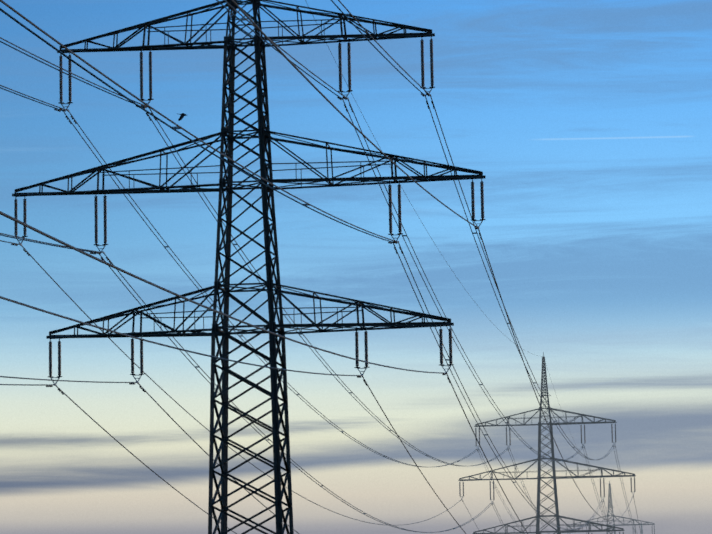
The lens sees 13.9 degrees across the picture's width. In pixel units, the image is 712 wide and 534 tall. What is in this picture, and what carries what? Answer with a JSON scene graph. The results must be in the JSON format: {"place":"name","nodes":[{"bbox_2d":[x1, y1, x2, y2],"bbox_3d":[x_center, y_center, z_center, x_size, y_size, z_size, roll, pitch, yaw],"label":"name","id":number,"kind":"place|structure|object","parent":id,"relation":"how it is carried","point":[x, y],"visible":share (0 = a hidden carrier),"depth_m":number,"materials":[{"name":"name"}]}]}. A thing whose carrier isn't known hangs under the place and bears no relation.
{"place":"outdoors","nodes":[
{"label":"outdoors","id":0,"kind":"place"},
{"bbox_2d":[178,113,185,120],"bbox_3d":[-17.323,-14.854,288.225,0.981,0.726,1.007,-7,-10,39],"label":"bird","id":1,"kind":"object","parent":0,"point":[181,116],"visible":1,"depth_m":288.09},
{"bbox_2d":[0,0,711,533],"label":"sky","id":2,"kind":"structure","parent":0,"point":[587,124],"materials":[{"name":"blue"}]},
{"label":"field ground","id":3,"kind":"structure","parent":0,"visible":0},
{"bbox_2d":[12,0,485,533],"bbox_3d":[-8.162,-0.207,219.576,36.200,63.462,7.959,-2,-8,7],"label":"pylon","id":4,"kind":"object","parent":3,"relation":"on","point":[262,132],"visible":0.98,"depth_m":219.99,"materials":[{"name":"metal"}]},
{"bbox_2d":[0,0,477,386],"bbox_3d":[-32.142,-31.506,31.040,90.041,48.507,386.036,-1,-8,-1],"label":"power lines","id":5,"kind":"object","parent":4,"relation":"attached to","point":[177,126],"visible":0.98,"depth_m":148.64,"materials":[{"name":"metal"}]},
{"bbox_2d":[22,0,632,533],"bbox_3d":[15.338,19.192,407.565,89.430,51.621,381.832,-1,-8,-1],"label":"power lines","id":6,"kind":"object","parent":4,"relation":"attached to","point":[350,392],"visible":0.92,"depth_m":270.22,"materials":[{"name":"metal"}]},
{"bbox_2d":[458,352,635,533],"bbox_3d":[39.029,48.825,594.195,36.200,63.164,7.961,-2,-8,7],"label":"pylon","id":7,"kind":"object","parent":3,"relation":"on","point":[554,477],"visible":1,"depth_m":595.07,"materials":[{"name":"metal"}]},
{"bbox_2d":[567,481,654,533],"bbox_3d":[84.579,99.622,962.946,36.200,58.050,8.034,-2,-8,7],"label":"pylon","id":8,"kind":"object","parent":3,"relation":"on","point":[612,507],"visible":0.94,"depth_m":964.89,"materials":[{"name":"metal"}]},
{"bbox_2d":[462,375,640,533],"bbox_3d":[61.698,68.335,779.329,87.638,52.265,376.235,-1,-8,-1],"label":"power lines","id":9,"kind":"object","parent":8,"relation":"on","point":[533,505],"visible":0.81,"depth_m":634.43,"materials":[{"name":"metal"}]}
]}

